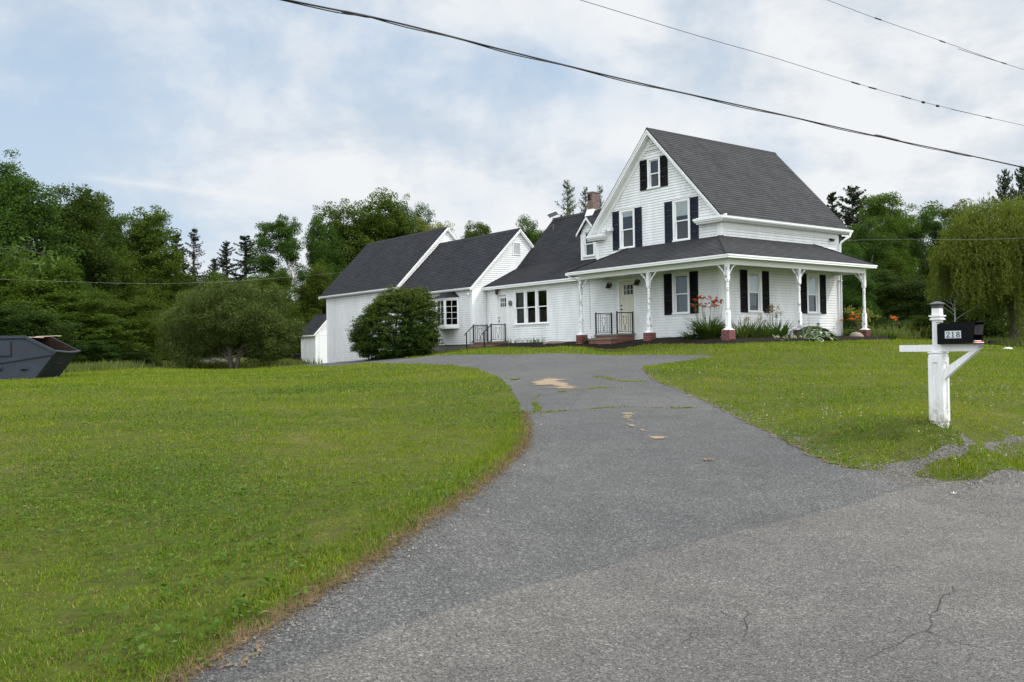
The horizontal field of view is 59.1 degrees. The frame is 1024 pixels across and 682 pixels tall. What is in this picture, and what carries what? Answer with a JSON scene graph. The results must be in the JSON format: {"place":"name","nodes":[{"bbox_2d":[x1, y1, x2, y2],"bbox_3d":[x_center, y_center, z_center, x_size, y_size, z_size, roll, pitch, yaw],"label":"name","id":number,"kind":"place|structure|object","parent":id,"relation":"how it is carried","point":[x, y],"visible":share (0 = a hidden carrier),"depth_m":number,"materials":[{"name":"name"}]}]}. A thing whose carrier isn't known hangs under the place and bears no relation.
{"place":"outdoors","nodes":[
{"label":"outdoors","id":0,"kind":"place"},
{"bbox_2d":[62,357,163,373],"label":"woods edge grass","id":1,"kind":"structure","parent":0,"point":[96,366],"depth_m":41.44,"materials":[{"name":"green plant"}]},
{"bbox_2d":[6,272,340,283],"bbox_3d":[-17.050,-3.804,47.155,12.008,2.653,35.182,-1,-1,40],"label":"utility wire","id":2,"kind":"object","parent":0,"point":[162,283],"visible":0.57,"depth_m":40.30,"materials":[{"name":"metal"}]},
{"bbox_2d":[299,314,326,363],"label":"garden shed","id":3,"kind":"structure","parent":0,"point":[314,343],"depth_m":66.75,"materials":[{"name":"white"}]},
{"bbox_2d":[319,334,326,362],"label":"door","id":4,"kind":"structure","parent":3,"relation":"in","point":[323,337],"depth_m":66.62,"materials":[{"name":"white wood"}]},
{"bbox_2d":[0,338,1023,681],"bbox_3d":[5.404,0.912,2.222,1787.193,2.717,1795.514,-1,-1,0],"label":"lawn","id":5,"kind":"structure","parent":0,"point":[70,612],"depth_m":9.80,"materials":[{"name":"green plant"}]},
{"bbox_2d":[0,236,61,283],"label":"cherry tree","id":6,"kind":"object","parent":5,"relation":"on","point":[17,254],"visible":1,"depth_m":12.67,"materials":[{"name":"green plant"}]},
{"bbox_2d":[0,335,80,379],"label":"dumpster","id":7,"kind":"object","parent":5,"relation":"on","point":[23,356],"visible":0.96,"depth_m":33.00,"materials":[{"name":"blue metal"}]},
{"bbox_2d":[0,301,86,345],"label":"undergrowth tree","id":8,"kind":"object","parent":5,"relation":"on","point":[14,323],"visible":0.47,"depth_m":42.58,"materials":[{"name":"green plant"}]},
{"bbox_2d":[0,148,96,309],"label":"aspen tree","id":9,"kind":"object","parent":5,"relation":"on","point":[22,214],"visible":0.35,"depth_m":51.40,"materials":[{"name":"green plant"}]},
{"bbox_2d":[0,253,106,343],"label":"maple tree","id":10,"kind":"object","parent":5,"relation":"on","point":[15,289],"visible":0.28,"depth_m":47.00,"materials":[{"name":"green plant"}]},
{"bbox_2d":[46,183,124,312],"bbox_3d":[-26.795,-3.969,55.623,6.072,11.838,6.441,-1,-1,-14],"label":"aspen tree","id":11,"kind":"object","parent":5,"relation":"on","point":[94,232],"visible":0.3,"depth_m":55.34,"materials":[{"name":"green plant"}]},
{"bbox_2d":[23,289,148,359],"bbox_3d":[-22.788,-0.488,47.136,7.447,4.356,6.100,-1,-1,-28],"label":"maple tree","id":12,"kind":"object","parent":5,"relation":"on","point":[111,331],"visible":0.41,"depth_m":46.52,"materials":[{"name":"green plant"}]},
{"bbox_2d":[69,339,121,364],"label":"undergrowth tree","id":13,"kind":"object","parent":5,"relation":"on","point":[94,351],"visible":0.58,"depth_m":44.30,"materials":[{"name":"green plant"}]},
{"bbox_2d":[84,190,128,272],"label":"aspen tree","id":14,"kind":"object","parent":5,"relation":"on","point":[113,221],"visible":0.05,"depth_m":60.04,"materials":[{"name":"green plant"}]},
{"bbox_2d":[113,212,130,247],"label":"aspen tree","id":15,"kind":"object","parent":5,"relation":"on","point":[122,217],"depth_m":65.94,"materials":[{"name":"green plant"}]},
{"bbox_2d":[87,245,164,355],"bbox_3d":[-26.166,-2.135,57.570,6.642,8.366,7.405,-1,-1,37],"label":"maple tree","id":16,"kind":"object","parent":5,"relation":"on","point":[127,271],"visible":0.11,"depth_m":57.86,"materials":[{"name":"green plant"}]},
{"bbox_2d":[97,295,166,362],"bbox_3d":[-21.883,-0.459,50.034,5.828,4.224,5.228,-1,-1,-7],"label":"maple tree","id":17,"kind":"object","parent":5,"relation":"on","point":[139,315],"visible":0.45,"depth_m":49.38,"materials":[{"name":"green plant"}]},
{"bbox_2d":[102,344,168,366],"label":"undergrowth tree","id":18,"kind":"object","parent":5,"relation":"on","point":[138,355],"visible":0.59,"depth_m":46.57,"materials":[{"name":"green plant"}]},
{"bbox_2d":[113,204,198,349],"bbox_3d":[-25.461,-3.705,63.095,7.850,11.552,9.583,-1,-1,-29],"label":"maple tree","id":19,"kind":"object","parent":5,"relation":"on","point":[146,233],"visible":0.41,"depth_m":61.80,"materials":[{"name":"green plant"}]},
{"bbox_2d":[170,234,203,353],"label":"spruce tree","id":20,"kind":"object","parent":5,"relation":"on","point":[181,250],"visible":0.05,"depth_m":73.94,"materials":[{"name":"green plant"}]},
{"bbox_2d":[185,228,213,295],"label":"spruce tree","id":21,"kind":"object","parent":5,"relation":"on","point":[194,238],"visible":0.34,"depth_m":85.96,"materials":[{"name":"green plant"}]},
{"bbox_2d":[206,257,221,279],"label":"spruce tree","id":22,"kind":"object","parent":5,"relation":"on","point":[214,266],"visible":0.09,"depth_m":97.93,"materials":[{"name":"green plant"}]},
{"bbox_2d":[189,270,243,354],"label":"maple tree","id":23,"kind":"object","parent":5,"relation":"on","point":[215,275],"visible":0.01,"depth_m":90.85,"materials":[{"name":"green plant"}]},
{"bbox_2d":[213,240,241,293],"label":"spruce tree","id":24,"kind":"object","parent":5,"relation":"on","point":[226,252],"visible":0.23,"depth_m":95.83,"materials":[{"name":"green plant"}]},
{"bbox_2d":[153,275,308,368],"bbox_3d":[-13.996,-0.789,44.991,7.611,5.040,4.579,-1,-1,0],"label":"apple tree","id":25,"kind":"object","parent":5,"relation":"on","point":[246,323],"visible":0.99,"depth_m":44.06,"materials":[{"name":"green plant"}]},
{"bbox_2d":[223,235,259,289],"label":"spruce tree","id":26,"kind":"object","parent":5,"relation":"on","point":[247,246],"visible":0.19,"depth_m":95.78,"materials":[{"name":"green plant"}]},
{"bbox_2d":[167,357,322,368],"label":"orchard grass","id":27,"kind":"structure","parent":5,"relation":"on","point":[243,364],"depth_m":47.89,"materials":[{"name":"green plant"}]},
{"bbox_2d":[234,265,307,358],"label":"maple tree","id":28,"kind":"object","parent":5,"relation":"on","point":[286,282],"visible":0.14,"depth_m":73.58,"materials":[{"name":"green plant"}]},
{"bbox_2d":[245,213,308,298],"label":"leaning aspen tree","id":29,"kind":"object","parent":5,"relation":"on","point":[287,247],"visible":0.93,"depth_m":77.70,"materials":[{"name":"green plant"}]},
{"bbox_2d":[285,260,331,358],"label":"maple tree","id":30,"kind":"object","parent":5,"relation":"on","point":[314,290],"visible":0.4,"depth_m":74.90,"materials":[{"name":"green plant"}]},
{"bbox_2d":[295,205,348,300],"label":"aspen tree","id":31,"kind":"object","parent":5,"relation":"on","point":[319,246],"visible":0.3,"depth_m":83.12,"materials":[{"name":"green plant"}]},
{"bbox_2d":[136,408,538,681],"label":"dead grass edge","id":32,"kind":"object","parent":5,"relation":"on","point":[456,503],"visible":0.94,"depth_m":5.70,"materials":[{"name":"plant"}]},
{"bbox_2d":[299,198,382,284],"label":"maple tree","id":33,"kind":"object","parent":5,"relation":"on","point":[357,233],"visible":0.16,"depth_m":85.08,"materials":[{"name":"green plant"}]},
{"bbox_2d":[347,187,410,253],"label":"maple tree","id":34,"kind":"object","parent":5,"relation":"on","point":[391,224],"visible":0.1,"depth_m":86.66,"materials":[{"name":"green plant"}]},
{"bbox_2d":[345,285,445,360],"bbox_3d":[-5.503,-0.796,43.162,4.744,3.926,3.616,-1,-1,0],"label":"yew bush","id":35,"kind":"object","parent":5,"relation":"on","point":[413,336],"visible":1,"depth_m":42.27,"materials":[{"name":"green plant"}]},
{"bbox_2d":[388,192,427,237],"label":"aspen tree","id":36,"kind":"object","parent":5,"relation":"on","point":[409,214],"visible":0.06,"depth_m":90.13,"materials":[{"name":"green plant"}]},
{"bbox_2d":[412,201,435,231],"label":"open crowned tree","id":37,"kind":"object","parent":5,"relation":"on","point":[427,214],"visible":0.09,"depth_m":95.49,"materials":[{"name":"green plant"}]},
{"bbox_2d":[408,216,456,237],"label":"yellow willow tree","id":38,"kind":"object","parent":5,"relation":"on","point":[440,225],"visible":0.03,"depth_m":90.14,"materials":[{"name":"green plant"}]},
{"bbox_2d":[460,220,491,238],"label":"open crowned tree","id":39,"kind":"object","parent":5,"relation":"on","point":[479,227],"visible":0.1,"depth_m":91.43,"materials":[{"name":"green plant"}]},
{"bbox_2d":[464,323,506,349],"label":"porch steps","id":40,"kind":"structure","parent":5,"relation":"on","point":[484,344],"depth_m":42.90,"materials":[{"name":"red brick"}]},
{"bbox_2d":[0,346,1023,669],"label":"clover patch","id":41,"kind":"object","parent":5,"relation":"on","point":[240,602],"visible":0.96,"depth_m":8.33,"materials":[{"name":"green plant"}]},
{"bbox_2d":[516,214,543,244],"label":"open crowned tree","id":42,"kind":"object","parent":5,"relation":"on","point":[532,234],"visible":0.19,"depth_m":84.18,"materials":[{"name":"green plant"}]},
{"bbox_2d":[555,179,581,216],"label":"larch tree","id":43,"kind":"object","parent":5,"relation":"on","point":[568,191],"visible":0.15,"depth_m":62.02,"materials":[{"name":"green plant"}]},
{"bbox_2d":[578,187,587,212],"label":"larch tree","id":44,"kind":"object","parent":5,"relation":"on","point":[584,209],"visible":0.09,"depth_m":64.18,"materials":[{"name":"green plant"}]},
{"bbox_2d":[318,127,877,362],"bbox_3d":[1.343,-3.171,46.586,10.497,9.988,32.987,-1,-1,-38],"label":"farmhouse","id":45,"kind":"object","parent":5,"relation":"on","point":[667,233],"visible":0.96,"depth_m":36.64,"materials":[{"name":"white wood"}]},
{"bbox_2d":[435,292,458,328],"bbox_3d":[-2.939,-1.563,45.490,1.640,1.900,1.950,-1,-1,-38],"label":"bay window","id":46,"kind":"structure","parent":45,"relation":"in","point":[450,300],"depth_m":45.02,"materials":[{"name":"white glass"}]},
{"bbox_2d":[498,295,506,339],"bbox_3d":[-0.341,-1.128,43.396,0.305,2.170,0.745,-1,-1,-38],"label":"door","id":47,"kind":"structure","parent":45,"relation":"in","point":[502,317],"depth_m":43.39,"materials":[{"name":"white paint"}]},
{"bbox_2d":[513,289,524,324],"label":"window","id":48,"kind":"structure","parent":45,"relation":"in","point":[519,295],"depth_m":42.42,"materials":[{"name":"white glass"}]},
{"bbox_2d":[524,288,535,324],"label":"window","id":49,"kind":"structure","parent":45,"relation":"in","point":[530,294],"depth_m":41.85,"materials":[{"name":"white glass"}]},
{"bbox_2d":[535,287,548,323],"bbox_3d":[1.707,-1.600,41.168,0.970,1.650,0.868,-1,-1,-38],"label":"window","id":50,"kind":"structure","parent":45,"relation":"in","point":[541,293],"depth_m":41.19,"materials":[{"name":"white glass"}]},
{"bbox_2d":[546,211,557,229],"bbox_3d":[2.066,-6.166,46.426,0.528,1.013,0.690,-1,-1,-38],"label":"satellite dish","id":51,"kind":"object","parent":45,"relation":"on","point":[552,214],"visible":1,"depth_m":46.37,"materials":[{"name":"grey metal"}]},
{"bbox_2d":[582,229,594,257],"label":"window","id":52,"kind":"structure","parent":45,"relation":"in","point":[588,247],"depth_m":41.22,"materials":[{"name":"white glass"}]},
{"bbox_2d":[619,207,634,249],"bbox_3d":[5.009,-4.566,36.855,0.970,1.631,0.900,-1,-1,-38],"label":"window","id":53,"kind":"structure","parent":45,"relation":"in","point":[626,215],"depth_m":36.77,"materials":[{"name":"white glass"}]},
{"bbox_2d":[620,281,634,331],"bbox_3d":[4.791,-1.401,36.732,0.305,2.065,0.845,-1,-1,-38],"label":"door","id":54,"kind":"structure","parent":45,"relation":"in","point":[627,301],"depth_m":36.75,"materials":[{"name":"beige paint"}]},
{"bbox_2d":[646,155,659,189],"bbox_3d":[5.901,-6.608,35.675,0.970,1.243,0.710,-1,-1,-38],"label":"window","id":55,"kind":"structure","parent":45,"relation":"in","point":[653,163],"depth_m":35.60,"materials":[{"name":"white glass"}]},
{"bbox_2d":[671,270,689,314],"bbox_3d":[6.769,-1.834,34.612,0.970,1.630,0.900,-1,-1,-38],"label":"window","id":56,"kind":"structure","parent":45,"relation":"in","point":[680,280],"depth_m":34.53,"materials":[{"name":"clear glass"}]},
{"bbox_2d":[672,196,689,241],"bbox_3d":[6.776,-4.619,34.568,0.970,1.631,0.900,-1,-1,-38],"label":"window","id":57,"kind":"structure","parent":45,"relation":"in","point":[680,206],"depth_m":34.40,"materials":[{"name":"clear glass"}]},
{"bbox_2d":[747,269,763,312],"bbox_3d":[8.862,-1.873,34.315,0.900,1.630,0.970,-1,-1,-38],"label":"window","id":58,"kind":"structure","parent":45,"relation":"in","point":[754,276],"depth_m":34.12,"materials":[{"name":"clear glass"}]},
{"bbox_2d":[806,273,820,313],"bbox_3d":[11.821,-1.902,36.602,0.900,1.630,0.970,-1,-1,-38],"label":"window","id":59,"kind":"structure","parent":45,"relation":"in","point":[813,284],"depth_m":36.40,"materials":[{"name":"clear glass"}]},
{"bbox_2d":[882,238,1013,239],"bbox_3d":[13.807,-2.999,24.864,2.182,2.628,25.271,-1,-1,4],"label":"utility wire","id":60,"kind":"object","parent":45,"relation":"attached to","point":[946,239],"visible":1,"depth_m":31.49,"materials":[{"name":"metal"}]},
{"bbox_2d":[493,336,892,348],"bbox_3d":[7.417,0.073,39.172,11.190,0.433,14.757,-1,-1,-37],"label":"mulch bed","id":61,"kind":"object","parent":5,"relation":"on","point":[663,340],"visible":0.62,"depth_m":33.70,"materials":[{"name":"brown soil"}]},
{"bbox_2d":[587,311,634,343],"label":"porch steps","id":62,"kind":"structure","parent":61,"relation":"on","point":[611,338],"depth_m":36.02,"materials":[{"name":"red brick"}]},
{"bbox_2d":[677,328,697,338],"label":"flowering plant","id":63,"kind":"object","parent":61,"relation":"on","point":[689,336],"visible":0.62,"depth_m":32.34,"materials":[{"name":"green plant"}]},
{"bbox_2d":[681,295,741,338],"bbox_3d":[6.952,-0.811,32.159,2.610,1.739,2.608,-1,-1,-38],"label":"daylily clump","id":64,"kind":"object","parent":61,"relation":"on","point":[706,330],"visible":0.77,"depth_m":31.78,"materials":[{"name":"green plant"}]},
{"bbox_2d":[720,304,799,337],"bbox_3d":[8.967,-0.690,32.642,4.094,1.404,2.049,-1,-1,-38],"label":"iris clump","id":65,"kind":"object","parent":61,"relation":"on","point":[750,331],"visible":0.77,"depth_m":32.45,"materials":[{"name":"green plant"}]},
{"bbox_2d":[793,320,838,341],"bbox_3d":[11.152,-0.372,33.324,2.337,1.071,1.634,-1,-1,-38],"label":"hosta","id":66,"kind":"object","parent":61,"relation":"on","point":[815,334],"visible":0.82,"depth_m":32.84,"materials":[{"name":"green plant"}]},
{"bbox_2d":[839,312,876,335],"bbox_3d":[13.989,-0.634,36.613,1.848,1.182,1.833,-1,-1,-38],"label":"daylily clump","id":67,"kind":"object","parent":61,"relation":"on","point":[850,331],"visible":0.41,"depth_m":36.59,"materials":[{"name":"green plant"}]},
{"bbox_2d":[843,305,880,334],"bbox_3d":[14.245,-0.790,37.240,1.585,1.464,1.587,-1,-1,-38],"label":"smoke bush","id":68,"kind":"object","parent":61,"relation":"on","point":[860,314],"visible":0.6,"depth_m":37.15,"materials":[{"name":"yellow plant"}]},
{"bbox_2d":[877,315,903,338],"bbox_3d":[15.283,-0.540,36.478,1.221,1.027,1.385,-1,-1,-10],"label":"daylily clump","id":69,"kind":"object","parent":61,"relation":"on","point":[888,335],"visible":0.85,"depth_m":36.39,"materials":[{"name":"green plant"}]},
{"bbox_2d":[641,368,856,466],"bbox_3d":[3.290,0.994,15.096,0.451,0.906,10.729,-1,-1,-4],"label":"dead grass edge","id":70,"kind":"object","parent":5,"relation":"on","point":[759,426],"visible":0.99,"depth_m":12.45,"materials":[{"name":"brown plant"}]},
{"bbox_2d":[826,191,843,284],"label":"spruce tree","id":71,"kind":"object","parent":5,"relation":"on","point":[831,198],"visible":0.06,"depth_m":75.96,"materials":[{"name":"green plant"}]},
{"bbox_2d":[835,184,869,282],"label":"pine tree","id":72,"kind":"object","parent":5,"relation":"on","point":[849,218],"visible":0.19,"depth_m":80.13,"materials":[{"name":"green plant"}]},
{"bbox_2d":[841,241,881,335],"bbox_3d":[20.827,-2.861,55.749,3.389,6.858,3.595,-1,-1,3],"label":"aspen tree","id":73,"kind":"object","parent":5,"relation":"on","point":[852,294],"visible":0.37,"depth_m":55.11,"materials":[{"name":"green plant"}]},
{"bbox_2d":[844,306,887,334],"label":"undergrowth tree","id":74,"kind":"object","parent":5,"relation":"on","point":[875,322],"visible":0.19,"depth_m":47.78,"materials":[{"name":"green plant"}]},
{"bbox_2d":[843,215,899,287],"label":"aspen tree","id":75,"kind":"object","parent":5,"relation":"on","point":[871,246],"visible":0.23,"depth_m":65.56,"materials":[{"name":"green plant"}]},
{"bbox_2d":[843,269,900,335],"bbox_3d":[23.308,-1.652,59.496,5.687,6.362,5.623,-1,-1,-19],"label":"undergrowth tree","id":76,"kind":"object","parent":5,"relation":"on","point":[879,279],"visible":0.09,"depth_m":58.68,"materials":[{"name":"green plant"}]},
{"bbox_2d":[857,191,922,278],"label":"open crowned tree","id":77,"kind":"object","parent":5,"relation":"on","point":[895,220],"visible":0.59,"depth_m":69.05,"materials":[{"name":"green plant"}]},
{"bbox_2d":[853,321,931,339],"bbox_3d":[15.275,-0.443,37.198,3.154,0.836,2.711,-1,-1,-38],"label":"tall grass","id":78,"kind":"structure","parent":5,"relation":"on","point":[890,333],"depth_m":36.80,"materials":[{"name":"green plant"}]},
{"bbox_2d":[880,250,911,284],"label":"maple tree","id":79,"kind":"object","parent":5,"relation":"on","point":[895,266],"visible":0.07,"depth_m":64.75,"materials":[{"name":"green plant"}]},
{"bbox_2d":[870,274,926,324],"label":"undergrowth tree","id":80,"kind":"object","parent":5,"relation":"on","point":[898,308],"visible":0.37,"depth_m":56.96,"materials":[{"name":"green plant"}]},
{"bbox_2d":[882,319,919,333],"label":"undergrowth tree","id":81,"kind":"object","parent":5,"relation":"on","point":[901,323],"visible":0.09,"depth_m":49.70,"materials":[{"name":"green plant"}]},
{"bbox_2d":[895,214,928,273],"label":"open crowned tree","id":82,"kind":"object","parent":5,"relation":"on","point":[913,215],"visible":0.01,"depth_m":75.05,"materials":[{"name":"green plant"}]},
{"bbox_2d":[893,204,949,281],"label":"open crowned tree","id":83,"kind":"object","parent":5,"relation":"on","point":[918,250],"visible":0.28,"depth_m":71.01,"materials":[{"name":"green plant"}]},
{"bbox_2d":[899,313,948,339],"bbox_3d":[20.799,-0.509,46.159,3.319,1.851,2.977,-1,-1,21],"label":"shrub","id":84,"kind":"object","parent":5,"relation":"on","point":[925,322],"visible":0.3,"depth_m":45.66,"materials":[{"name":"green plant"}]},
{"bbox_2d":[905,280,955,316],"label":"undergrowth tree","id":85,"kind":"object","parent":5,"relation":"on","point":[925,310],"visible":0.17,"depth_m":55.69,"materials":[{"name":"green plant"}]},
{"bbox_2d":[926,221,940,284],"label":"spruce tree","id":86,"kind":"object","parent":5,"relation":"on","point":[936,233],"visible":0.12,"depth_m":70.05,"materials":[{"name":"plant"}]},
{"bbox_2d":[899,301,995,427],"bbox_3d":[5.241,0.370,10.929,0.249,1.706,1.105,-1,-1,-38],"label":"mailbox","id":87,"kind":"object","parent":5,"relation":"on","point":[959,336],"visible":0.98,"depth_m":10.89,"materials":[{"name":"white wood"}]},
{"bbox_2d":[924,279,977,321],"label":"dead tree","id":88,"kind":"object","parent":5,"relation":"on","point":[954,310],"visible":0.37,"depth_m":45.99,"materials":[{"name":"grey wood"}]},
{"bbox_2d":[916,198,1008,335],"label":"maple tree","id":89,"kind":"object","parent":5,"relation":"on","point":[944,213],"visible":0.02,"depth_m":87.49,"materials":[{"name":"green plant"}]},
{"bbox_2d":[920,292,1022,339],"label":"undergrowth tree","id":90,"kind":"object","parent":5,"relation":"on","point":[949,317],"visible":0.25,"depth_m":52.24,"materials":[{"name":"green plant"}]},
{"bbox_2d":[924,190,1023,340],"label":"willow tree","id":91,"kind":"object","parent":5,"relation":"on","point":[990,266],"visible":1,"depth_m":43.58,"materials":[{"name":"green plant"}]},
{"bbox_2d":[991,169,1016,328],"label":"pine tree","id":92,"kind":"object","parent":5,"relation":"on","point":[1005,182],"visible":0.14,"depth_m":80.17,"materials":[{"name":"green plant"}]},
{"bbox_2d":[1009,167,1023,335],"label":"pine tree","id":93,"kind":"object","parent":5,"relation":"on","point":[1020,181],"visible":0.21,"depth_m":81.86,"materials":[{"name":"green plant"}]},
{"bbox_2d":[0,0,1023,313],"label":"sky","id":94,"kind":"structure","parent":0,"point":[226,117],"materials":[{"name":"white"}]},
{"bbox_2d":[175,353,913,681],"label":"driveway","id":95,"kind":"structure","parent":0,"point":[609,486],"depth_m":8.70,"materials":[{"name":"grey asphalt"}]},
{"bbox_2d":[220,636,273,668],"bbox_3d":[-1.302,1.560,4.555,0.203,0.052,0.597,-1,-1,19],"label":"dead grass edge","id":96,"kind":"object","parent":95,"relation":"on","point":[246,658],"visible":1,"depth_m":4.52,"materials":[{"name":"brown plant"}]},
{"bbox_2d":[532,377,575,388],"bbox_3d":[0.825,0.858,18.956,1.026,0.179,3.181,-1,-1,0],"label":"sand patch","id":97,"kind":"object","parent":95,"relation":"on","point":[550,380],"visible":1,"depth_m":18.44,"materials":[{"name":"beige sand"}]},
{"bbox_2d":[243,470,1023,681],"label":"road","id":98,"kind":"structure","parent":0,"point":[919,584],"depth_m":5.66,"materials":[{"name":"grey asphalt"}]},
{"bbox_2d":[170,368,1023,681],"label":"loose grit","id":99,"kind":"object","parent":98,"relation":"on","point":[542,458],"visible":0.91,"depth_m":9.66,"materials":[{"name":"grey gravel"}]},
{"bbox_2d":[866,434,1023,485],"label":"gravel shoulder","id":100,"kind":"object","parent":98,"relation":"on","point":[895,476],"visible":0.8,"depth_m":10.00},
{"bbox_2d":[281,0,1023,167],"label":"utility wire","id":101,"kind":"object","parent":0,"point":[489,47],"visible":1,"depth_m":12.69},
{"bbox_2d":[581,0,1023,125],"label":"utility wire","id":102,"kind":"object","parent":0,"point":[923,102],"visible":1,"depth_m":16.19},
{"bbox_2d":[828,0,1023,69],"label":"utility wire","id":103,"kind":"object","parent":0,"point":[931,37],"visible":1,"depth_m":18.76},
{"bbox_2d":[912,333,1023,346],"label":"bank grass","id":104,"kind":"structure","parent":0,"point":[1018,342],"depth_m":42.53,"materials":[{"name":"green plant"}]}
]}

